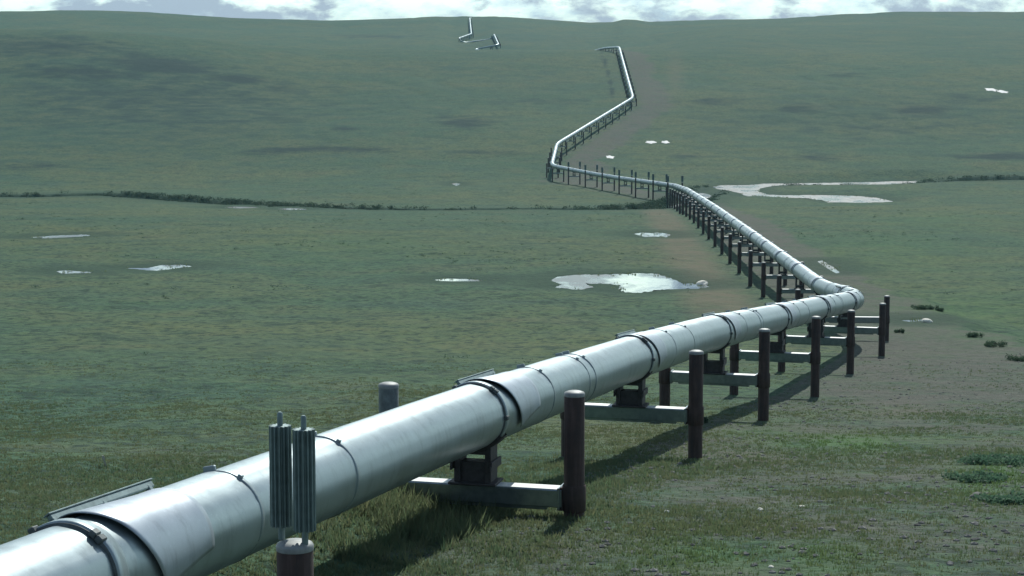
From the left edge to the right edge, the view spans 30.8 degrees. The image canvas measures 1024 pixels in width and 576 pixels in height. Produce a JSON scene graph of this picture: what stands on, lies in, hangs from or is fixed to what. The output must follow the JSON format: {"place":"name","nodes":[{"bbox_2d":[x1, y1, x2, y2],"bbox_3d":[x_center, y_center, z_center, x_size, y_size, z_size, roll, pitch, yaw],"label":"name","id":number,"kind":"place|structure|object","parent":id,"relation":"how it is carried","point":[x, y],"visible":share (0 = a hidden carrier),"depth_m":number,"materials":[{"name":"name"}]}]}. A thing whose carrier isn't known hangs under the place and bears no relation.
{"place":"outdoors","nodes":[
{"label":"outdoors","id":0,"kind":"place"},
{"bbox_2d":[33,235,89,237],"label":"pond","id":1,"kind":"structure","parent":0,"point":[60,236],"depth_m":327.97,"materials":[{"name":"grey liquid"}]},
{"bbox_2d":[56,270,89,273],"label":"pond","id":2,"kind":"structure","parent":0,"point":[66,272],"depth_m":244.44,"materials":[{"name":"grey liquid"}]},
{"bbox_2d":[127,265,191,270],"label":"pond","id":3,"kind":"structure","parent":0,"point":[159,267],"depth_m":253.51,"materials":[{"name":"grey liquid"}]},
{"bbox_2d":[282,208,304,209],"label":"pond","id":4,"kind":"structure","parent":0,"point":[292,209],"depth_m":479.95,"materials":[{"name":"grey liquid"}]},
{"bbox_2d":[438,278,481,280],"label":"pond","id":5,"kind":"structure","parent":0,"point":[447,279],"depth_m":230.34,"materials":[{"name":"grey liquid"}]},
{"bbox_2d":[0,10,1023,575],"bbox_3d":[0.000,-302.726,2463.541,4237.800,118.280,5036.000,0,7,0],"label":"ground","id":6,"kind":"structure","parent":0,"point":[418,112],"depth_m":368.37,"materials":[{"name":"green plant"}]},
{"bbox_2d":[269,412,315,575],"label":"pipe support","id":7,"kind":"object","parent":6,"relation":"on","point":[295,556],"visible":1,"depth_m":22.92,"materials":[{"name":"metal"}]},
{"bbox_2d":[28,181,920,321],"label":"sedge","id":8,"kind":"object","parent":6,"relation":"on","point":[577,273],"visible":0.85,"depth_m":254.26,"materials":[{"name":"green plant"}]},
{"bbox_2d":[378,382,585,517],"bbox_3d":[-0.708,4.062,41.827,4.844,3.758,0.560,2,7,15],"label":"pipe support","id":9,"kind":"object","parent":6,"relation":"on","point":[567,496],"visible":0.66,"depth_m":41.32,"materials":[{"name":"metal"}]},
{"bbox_2d":[0,18,863,575],"bbox_3d":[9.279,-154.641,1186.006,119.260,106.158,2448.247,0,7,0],"label":"pipeline","id":10,"kind":"object","parent":9,"relation":"on","point":[210,520],"visible":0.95,"depth_m":35.02,"materials":[{"name":"metal"}]},
{"bbox_2d":[0,184,1023,362],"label":"dwarf scrub","id":11,"kind":"object","parent":6,"relation":"on","point":[444,252],"visible":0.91,"depth_m":322.77,"materials":[{"name":"green plant"}]},
{"bbox_2d":[1,174,1023,209],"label":"willow brush","id":12,"kind":"object","parent":6,"relation":"on","point":[660,203],"visible":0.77,"depth_m":538.62,"materials":[{"name":"green plant"}]},
{"bbox_2d":[546,163,558,177],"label":"pipe support","id":13,"kind":"object","parent":6,"relation":"on","point":[551,168],"visible":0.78,"depth_m":677.38,"materials":[{"name":"metal"}]},
{"bbox_2d":[548,157,559,172],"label":"pipe support","id":14,"kind":"object","parent":6,"relation":"on","point":[555,162],"visible":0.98,"depth_m":695.36,"materials":[{"name":"metal"}]},
{"bbox_2d":[549,152,560,166],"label":"pipe support","id":15,"kind":"object","parent":6,"relation":"on","point":[556,157],"visible":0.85,"depth_m":713.50,"materials":[{"name":"metal"}]},
{"bbox_2d":[552,168,563,181],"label":"pipe support","id":16,"kind":"object","parent":6,"relation":"on","point":[557,173],"visible":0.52,"depth_m":659.10,"materials":[{"name":"metal"}]},
{"bbox_2d":[568,161,580,184],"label":"pipe support","id":17,"kind":"object","parent":6,"relation":"on","point":[579,176],"visible":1,"depth_m":641.77,"materials":[{"name":"metal"}]},
{"bbox_2d":[584,164,597,186],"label":"pipe support","id":18,"kind":"object","parent":6,"relation":"on","point":[596,179],"visible":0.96,"depth_m":624.12,"materials":[{"name":"metal"}]},
{"bbox_2d":[601,167,614,190],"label":"pipe support","id":19,"kind":"object","parent":6,"relation":"on","point":[602,182],"visible":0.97,"depth_m":606.02,"materials":[{"name":"metal"}]},
{"bbox_2d":[618,169,632,193],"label":"pipe support","id":20,"kind":"object","parent":6,"relation":"on","point":[619,185],"visible":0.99,"depth_m":588.33,"materials":[{"name":"metal"}]},
{"bbox_2d":[560,350,703,458],"bbox_3d":[3.832,4.160,59.781,4.674,4.540,0.560,2,7,14],"label":"pipe support","id":21,"kind":"object","parent":6,"relation":"on","point":[691,415],"visible":0.55,"depth_m":59.21,"materials":[{"name":"metal"}]},
{"bbox_2d":[635,172,649,197],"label":"pipe support","id":22,"kind":"object","parent":6,"relation":"on","point":[641,188],"visible":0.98,"depth_m":570.41,"materials":[{"name":"metal"}]},
{"bbox_2d":[652,174,667,199],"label":"pipe support","id":23,"kind":"object","parent":6,"relation":"on","point":[653,190],"visible":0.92,"depth_m":552.42,"materials":[{"name":"metal"}]},
{"bbox_2d":[667,175,682,207],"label":"pipe support","id":24,"kind":"object","parent":6,"relation":"on","point":[668,189],"visible":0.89,"depth_m":534.41,"materials":[{"name":"metal"}]},
{"bbox_2d":[669,189,685,207],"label":"pipe support","id":25,"kind":"object","parent":6,"relation":"on","point":[670,198],"visible":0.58,"depth_m":516.37,"materials":[{"name":"metal"}]},
{"bbox_2d":[671,189,688,207],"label":"pipe support","id":26,"kind":"object","parent":6,"relation":"on","point":[672,195],"visible":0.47,"depth_m":497.96,"materials":[{"name":"metal"}]},
{"bbox_2d":[674,191,691,208],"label":"pipe support","id":27,"kind":"object","parent":6,"relation":"on","point":[678,197],"visible":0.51,"depth_m":479.55,"materials":[{"name":"metal"}]},
{"bbox_2d":[676,192,692,210],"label":"pipe support","id":28,"kind":"object","parent":6,"relation":"on","point":[677,198],"visible":0.51,"depth_m":461.20,"materials":[{"name":"metal"}]},
{"bbox_2d":[679,193,696,213],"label":"pipe support","id":29,"kind":"object","parent":6,"relation":"on","point":[680,199],"visible":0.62,"depth_m":442.78,"materials":[{"name":"metal"}]},
{"bbox_2d":[682,195,701,214],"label":"pipe support","id":30,"kind":"object","parent":6,"relation":"on","point":[683,202],"visible":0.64,"depth_m":424.38,"materials":[{"name":"metal"}]},
{"bbox_2d":[685,198,705,216],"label":"pipe support","id":31,"kind":"object","parent":6,"relation":"on","point":[686,204],"visible":0.46,"depth_m":406.00,"materials":[{"name":"metal"}]},
{"bbox_2d":[689,201,710,218],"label":"pipe support","id":32,"kind":"object","parent":6,"relation":"on","point":[690,208],"visible":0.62,"depth_m":387.62,"materials":[{"name":"metal"}]},
{"bbox_2d":[693,204,715,222],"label":"pipe support","id":33,"kind":"object","parent":6,"relation":"on","point":[694,212],"visible":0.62,"depth_m":369.23,"materials":[{"name":"metal"}]},
{"bbox_2d":[697,208,721,227],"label":"pipe support","id":34,"kind":"object","parent":6,"relation":"on","point":[698,217],"visible":0.49,"depth_m":350.92,"materials":[{"name":"metal"}]},
{"bbox_2d":[659,328,769,420],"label":"pipe support","id":35,"kind":"object","parent":6,"relation":"on","point":[760,379],"visible":0.62,"depth_m":77.12,"materials":[{"name":"metal"}]},
{"bbox_2d":[702,211,726,233],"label":"pipe support","id":36,"kind":"object","parent":6,"relation":"on","point":[704,220],"visible":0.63,"depth_m":332.52,"materials":[{"name":"metal"}]},
{"bbox_2d":[707,216,734,239],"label":"pipe support","id":37,"kind":"object","parent":6,"relation":"on","point":[709,225],"visible":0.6,"depth_m":314.16,"materials":[{"name":"metal"}]},
{"bbox_2d":[423,347,1023,575],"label":"gravel","id":38,"kind":"structure","parent":6,"relation":"on","point":[949,563],"depth_m":40.87,"materials":[{"name":"grey stone"}]},
{"bbox_2d":[713,221,742,246],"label":"pipe support","id":39,"kind":"object","parent":6,"relation":"on","point":[715,231],"visible":0.58,"depth_m":295.80,"materials":[{"name":"metal"}]},
{"bbox_2d":[720,227,751,253],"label":"pipe support","id":40,"kind":"object","parent":6,"relation":"on","point":[722,237],"visible":0.7,"depth_m":277.48,"materials":[{"name":"metal"}]},
{"bbox_2d":[728,234,761,263],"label":"pipe support","id":41,"kind":"object","parent":6,"relation":"on","point":[730,245],"visible":0.57,"depth_m":259.10,"materials":[{"name":"metal"}]},
{"bbox_2d":[737,241,773,273],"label":"pipe support","id":42,"kind":"object","parent":6,"relation":"on","point":[739,253],"visible":0.57,"depth_m":240.75,"materials":[{"name":"metal"}]},
{"bbox_2d":[748,250,787,285],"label":"pipe support","id":43,"kind":"object","parent":6,"relation":"on","point":[751,264],"visible":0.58,"depth_m":222.38,"materials":[{"name":"metal"}]},
{"bbox_2d":[729,316,820,396],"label":"pipe support","id":44,"kind":"object","parent":6,"relation":"on","point":[737,355],"visible":0.62,"depth_m":94.87,"materials":[{"name":"metal"}]},
{"bbox_2d":[761,262,803,296],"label":"pipe support","id":45,"kind":"object","parent":6,"relation":"on","point":[764,277],"visible":0.66,"depth_m":204.00,"materials":[{"name":"metal"}]},
{"bbox_2d":[776,275,823,302],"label":"pipe support","id":46,"kind":"object","parent":6,"relation":"on","point":[779,290],"visible":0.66,"depth_m":185.61,"materials":[{"name":"metal"}]},
{"bbox_2d":[778,310,854,373],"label":"pipe support","id":47,"kind":"object","parent":6,"relation":"on","point":[848,341],"visible":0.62,"depth_m":112.59,"materials":[{"name":"metal"}]},
{"bbox_2d":[795,289,841,314],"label":"pipe support","id":48,"kind":"object","parent":6,"relation":"on","point":[797,294],"visible":0.2,"depth_m":167.19,"materials":[{"name":"metal"}]},
{"bbox_2d":[824,303,885,355],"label":"pipe support","id":49,"kind":"object","parent":6,"relation":"on","point":[880,330],"visible":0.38,"depth_m":130.19,"materials":[{"name":"metal"}]},
{"bbox_2d":[823,295,889,340],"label":"pipe support","id":50,"kind":"object","parent":6,"relation":"on","point":[858,319],"visible":0.36,"depth_m":148.69,"materials":[{"name":"metal"}]},
{"bbox_2d":[894,328,904,332],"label":"shrub","id":51,"kind":"object","parent":6,"relation":"on","point":[899,331],"visible":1,"depth_m":157.37,"materials":[{"name":"green plant"}]},
{"bbox_2d":[910,304,931,309],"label":"shrub","id":52,"kind":"object","parent":6,"relation":"on","point":[922,307],"visible":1,"depth_m":186.30,"materials":[{"name":"green plant"}]},
{"bbox_2d":[922,318,932,322],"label":"rock","id":53,"kind":"object","parent":6,"relation":"on","point":[926,320],"visible":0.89,"depth_m":171.76,"materials":[{"name":"stone"}]},
{"bbox_2d":[928,305,943,310],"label":"shrub","id":54,"kind":"object","parent":6,"relation":"on","point":[937,308],"visible":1,"depth_m":186.29,"materials":[{"name":"green plant"}]},
{"bbox_2d":[965,332,982,337],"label":"shrub","id":55,"kind":"object","parent":6,"relation":"on","point":[974,334],"visible":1,"depth_m":152.56,"materials":[{"name":"green plant"}]},
{"bbox_2d":[941,469,1009,483],"bbox_3d":[12.591,5.113,50.635,1.819,0.472,1.953,3,7,23],"label":"shrub","id":56,"kind":"object","parent":6,"relation":"on","point":[978,476],"visible":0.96,"depth_m":50.15,"materials":[{"name":"green plant"}]},
{"bbox_2d":[956,452,1023,466],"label":"shrub","id":57,"kind":"object","parent":6,"relation":"on","point":[999,458],"visible":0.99,"depth_m":56.74,"materials":[{"name":"green plant"}]},
{"bbox_2d":[983,340,1007,346],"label":"shrub","id":58,"kind":"object","parent":6,"relation":"on","point":[990,344],"visible":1,"depth_m":142.16,"materials":[{"name":"green plant"}]},
{"bbox_2d":[971,489,1023,504],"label":"shrub","id":59,"kind":"object","parent":6,"relation":"on","point":[1011,498],"visible":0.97,"depth_m":44.17,"materials":[{"name":"green plant"}]},
{"bbox_2d":[1005,353,1023,361],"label":"shrub","id":60,"kind":"object","parent":6,"relation":"on","point":[1016,358],"visible":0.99,"depth_m":126.08,"materials":[{"name":"green plant"}]},
{"bbox_2d":[0,0,1023,22],"label":"sky","id":61,"kind":"structure","parent":0,"point":[590,11],"materials":[{"name":"white"}]},
{"bbox_2d":[552,273,708,292],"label":"pond","id":62,"kind":"structure","parent":0,"point":[640,282],"depth_m":229.21,"materials":[{"name":"grey liquid"}]},
{"bbox_2d":[696,280,707,284],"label":"rock","id":63,"kind":"object","parent":62,"relation":"in","point":[702,282],"visible":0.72,"depth_m":227.12,"materials":[{"name":"stone"}]},
{"bbox_2d":[636,233,669,236],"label":"pond","id":64,"kind":"structure","parent":0,"point":[654,235],"depth_m":333.75,"materials":[{"name":"grey liquid"}]},
{"bbox_2d":[673,193,710,207],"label":"creek","id":65,"kind":"structure","parent":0,"point":[704,195],"depth_m":607.27,"materials":[{"name":"grey liquid"}]},
{"bbox_2d":[713,181,916,202],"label":"pond","id":66,"kind":"structure","parent":0,"point":[747,190],"depth_m":612.24,"materials":[{"name":"grey liquid"}]},
{"bbox_2d":[818,261,838,272],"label":"pond","id":67,"kind":"structure","parent":0,"point":[833,269],"depth_m":254.02,"materials":[{"name":"grey liquid"}]}
]}

